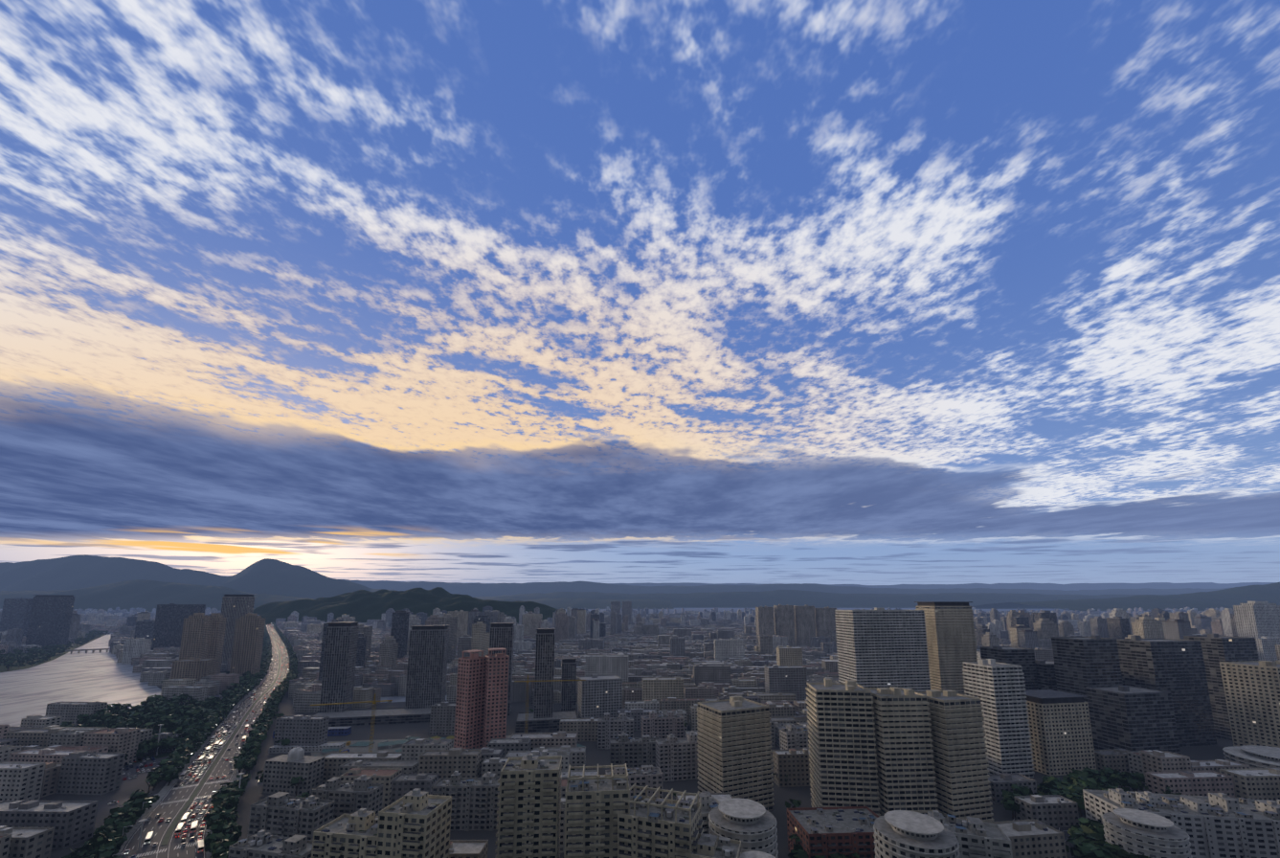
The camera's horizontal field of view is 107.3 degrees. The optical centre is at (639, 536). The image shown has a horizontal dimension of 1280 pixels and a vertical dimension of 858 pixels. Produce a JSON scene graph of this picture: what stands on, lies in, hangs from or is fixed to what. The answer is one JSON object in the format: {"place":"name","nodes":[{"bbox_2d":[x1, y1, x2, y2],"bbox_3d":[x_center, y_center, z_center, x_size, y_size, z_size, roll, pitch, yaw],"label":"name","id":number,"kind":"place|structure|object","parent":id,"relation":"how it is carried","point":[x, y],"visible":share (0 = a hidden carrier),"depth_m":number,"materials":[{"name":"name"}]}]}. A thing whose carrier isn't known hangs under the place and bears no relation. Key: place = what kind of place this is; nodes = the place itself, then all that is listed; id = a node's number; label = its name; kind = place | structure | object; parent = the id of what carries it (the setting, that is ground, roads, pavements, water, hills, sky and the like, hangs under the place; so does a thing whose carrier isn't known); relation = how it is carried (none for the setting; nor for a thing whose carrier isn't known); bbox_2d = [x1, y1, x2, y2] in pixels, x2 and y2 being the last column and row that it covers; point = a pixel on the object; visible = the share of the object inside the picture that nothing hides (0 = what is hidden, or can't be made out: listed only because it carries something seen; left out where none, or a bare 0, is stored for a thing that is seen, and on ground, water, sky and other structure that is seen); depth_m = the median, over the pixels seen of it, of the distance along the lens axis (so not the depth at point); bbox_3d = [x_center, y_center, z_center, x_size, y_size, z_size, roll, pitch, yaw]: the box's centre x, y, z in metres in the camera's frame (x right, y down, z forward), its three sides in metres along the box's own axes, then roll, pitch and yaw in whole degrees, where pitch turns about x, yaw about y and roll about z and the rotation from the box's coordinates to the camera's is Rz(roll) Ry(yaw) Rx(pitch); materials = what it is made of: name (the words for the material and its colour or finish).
{"place":"outdoors","nodes":[
{"label":"outdoors","id":0,"kind":"place"},
{"bbox_2d":[0,632,161,726],"bbox_3d":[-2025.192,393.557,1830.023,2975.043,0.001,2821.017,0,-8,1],"label":"river","id":1,"kind":"structure","parent":0,"point":[96,675],"depth_m":786.47,"materials":[{"name":"liquid"}]},
{"bbox_2d":[103,758,159,796],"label":"parking ground","id":2,"kind":"structure","parent":0,"point":[127,783],"depth_m":370.13,"materials":[{"name":"concrete"}]},
{"bbox_2d":[0,579,314,611],"bbox_3d":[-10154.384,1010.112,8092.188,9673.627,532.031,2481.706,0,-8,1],"label":"mountain","id":3,"kind":"structure","parent":0,"point":[148,595],"depth_m":7638.18,"materials":[{"name":"grey"}]},
{"bbox_2d":[96,776,263,812],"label":"cross street","id":4,"kind":"structure","parent":0,"point":[102,806],"depth_m":321.22,"materials":[{"name":"grey asphalt"}]},
{"bbox_2d":[115,669,269,855],"bbox_3d":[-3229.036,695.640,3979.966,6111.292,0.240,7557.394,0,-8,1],"label":"pavement","id":5,"kind":"structure","parent":0,"point":[164,791],"depth_m":343.04,"materials":[{"name":"grey concrete"}]},
{"bbox_2d":[119,624,289,857],"bbox_3d":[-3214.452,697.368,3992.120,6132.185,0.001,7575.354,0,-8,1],"label":"road","id":6,"kind":"structure","parent":0,"point":[179,793],"depth_m":339.92,"materials":[{"name":"grey asphalt"}]},
{"bbox_2d":[130,779,228,857],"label":"zebra markings","id":7,"kind":"object","parent":6,"relation":"on","point":[178,801],"visible":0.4,"depth_m":267.92,"materials":[{"name":"white paint"}]},
{"bbox_2d":[121,627,289,857],"bbox_3d":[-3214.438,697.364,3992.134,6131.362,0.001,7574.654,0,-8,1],"label":"lane markings","id":8,"kind":"object","parent":6,"relation":"on","point":[204,774],"visible":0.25,"depth_m":355.20,"materials":[{"name":"white paint"}]},
{"bbox_2d":[160,624,280,846],"bbox_3d":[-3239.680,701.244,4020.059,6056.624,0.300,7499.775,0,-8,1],"label":"road median","id":9,"kind":"object","parent":6,"relation":"on","point":[176,819],"visible":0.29,"depth_m":371.41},
{"bbox_2d":[204,626,289,857],"bbox_3d":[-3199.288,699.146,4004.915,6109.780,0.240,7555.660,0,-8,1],"label":"pavement","id":10,"kind":"structure","parent":0,"point":[208,853],"depth_m":362.53,"materials":[{"name":"grey concrete"}]},
{"bbox_2d":[0,554,673,608],"bbox_3d":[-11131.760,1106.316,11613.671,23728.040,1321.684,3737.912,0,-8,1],"label":"mountain","id":11,"kind":"structure","parent":0,"point":[271,576],"depth_m":11170.45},
{"bbox_2d":[253,586,566,624],"bbox_3d":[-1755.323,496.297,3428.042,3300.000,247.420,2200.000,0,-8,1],"label":"green hill","id":12,"kind":"structure","parent":0,"point":[362,605],"depth_m":3001.47,"materials":[{"name":"green plant"}]},
{"bbox_2d":[311,735,511,756],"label":"street","id":13,"kind":"structure","parent":0,"point":[373,747],"depth_m":443.45,"materials":[{"name":"grey asphalt"}]},
{"bbox_2d":[380,695,447,702],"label":"canal water","id":14,"kind":"structure","parent":0,"point":[398,698],"depth_m":668.86,"materials":[{"name":"grey liquid"}]},
{"bbox_2d":[25,607,1234,857],"bbox_3d":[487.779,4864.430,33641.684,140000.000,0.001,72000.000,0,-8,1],"label":"ground","id":15,"kind":"structure","parent":0,"point":[595,757],"depth_m":376.41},
{"bbox_2d":[0,633,105,672],"bbox_3d":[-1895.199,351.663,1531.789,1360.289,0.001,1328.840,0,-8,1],"label":"riverbank","id":16,"kind":"structure","parent":15,"relation":"on","point":[3,668],"depth_m":1112.63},
{"bbox_2d":[123,750,174,765],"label":"street","id":17,"kind":"structure","parent":15,"relation":"on","point":[162,754],"depth_m":418.60,"materials":[{"name":"grey asphalt"}]},
{"bbox_2d":[97,670,240,732],"bbox_3d":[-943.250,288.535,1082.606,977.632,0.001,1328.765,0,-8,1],"label":"grass","id":18,"kind":"structure","parent":15,"relation":"on","point":[225,671],"depth_m":544.18,"materials":[{"name":"green plant"}]},
{"bbox_2d":[108,624,288,857],"bbox_3d":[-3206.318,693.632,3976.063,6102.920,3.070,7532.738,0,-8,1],"label":"cars","id":19,"kind":"object","parent":15,"relation":"on","point":[184,819],"visible":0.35,"depth_m":377.65,"materials":[{"name":"paint"}]},
{"bbox_2d":[65,627,585,855],"bbox_3d":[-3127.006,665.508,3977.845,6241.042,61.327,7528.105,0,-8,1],"label":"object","id":20,"kind":"object","parent":15,"relation":"on","point":[219,695],"visible":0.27,"depth_m":415.88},
{"bbox_2d":[262,726,584,795],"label":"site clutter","id":21,"kind":"object","parent":15,"relation":"on","point":[280,771],"visible":0.35,"depth_m":340.45,"materials":[{"name":"grey concrete"}]},
{"bbox_2d":[0,622,1181,857],"bbox_3d":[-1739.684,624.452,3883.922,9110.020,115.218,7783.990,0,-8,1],"label":"tree","id":22,"kind":"object","parent":15,"relation":"on","point":[195,731],"depth_m":354.62,"materials":[{"name":"green plant"}]},
{"bbox_2d":[0,594,1279,822],"bbox_3d":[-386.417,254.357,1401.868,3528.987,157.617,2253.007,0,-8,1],"label":"high-rise buildings","id":23,"kind":"structure","parent":15,"relation":"on","point":[921,707],"depth_m":445.87,"materials":[{"name":"grey concrete"}]},
{"bbox_2d":[0,605,1279,857],"bbox_3d":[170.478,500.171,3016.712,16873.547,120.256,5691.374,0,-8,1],"label":"city buildings","id":24,"kind":"structure","parent":15,"relation":"on","point":[684,662],"depth_m":597.15,"materials":[{"name":"grey concrete"}]},
{"bbox_2d":[227,710,1279,857],"bbox_3d":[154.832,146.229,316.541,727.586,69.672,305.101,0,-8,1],"label":"buildings","id":25,"kind":"structure","parent":15,"relation":"on","point":[621,807],"depth_m":215.24,"materials":[{"name":"grey concrete"}]},
{"bbox_2d":[0,0,1279,584],"label":"sky","id":26,"kind":"structure","parent":0,"point":[863,292],"materials":[{"name":"blue"}]},
{"bbox_2d":[342,579,1234,596],"bbox_3d":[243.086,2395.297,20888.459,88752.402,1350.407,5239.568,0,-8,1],"label":"hills","id":27,"kind":"structure","parent":0,"point":[478,589],"depth_m":20360.12,"materials":[{"name":"grey"}]},
{"bbox_2d":[471,589,1169,607],"bbox_3d":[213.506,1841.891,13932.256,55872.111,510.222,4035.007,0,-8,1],"label":"hills","id":28,"kind":"structure","parent":0,"point":[754,599],"depth_m":13164.47,"materials":[{"name":"grey"}]},
{"bbox_2d":[375,580,1275,590],"bbox_3d":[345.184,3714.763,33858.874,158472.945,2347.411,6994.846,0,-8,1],"label":"hills","id":29,"kind":"structure","parent":0,"point":[1102,586],"depth_m":33076.21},
{"bbox_2d":[971,582,1279,610],"bbox_3d":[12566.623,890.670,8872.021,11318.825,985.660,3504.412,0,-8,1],"label":"hills","id":30,"kind":"structure","parent":0,"point":[1229,597],"depth_m":8343.80,"materials":[{"name":"grey"}]},
{"bbox_2d":[1059,797,1236,840],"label":"cross road","id":31,"kind":"structure","parent":0,"point":[1063,829],"depth_m":280.29,"materials":[{"name":"grey asphalt"}]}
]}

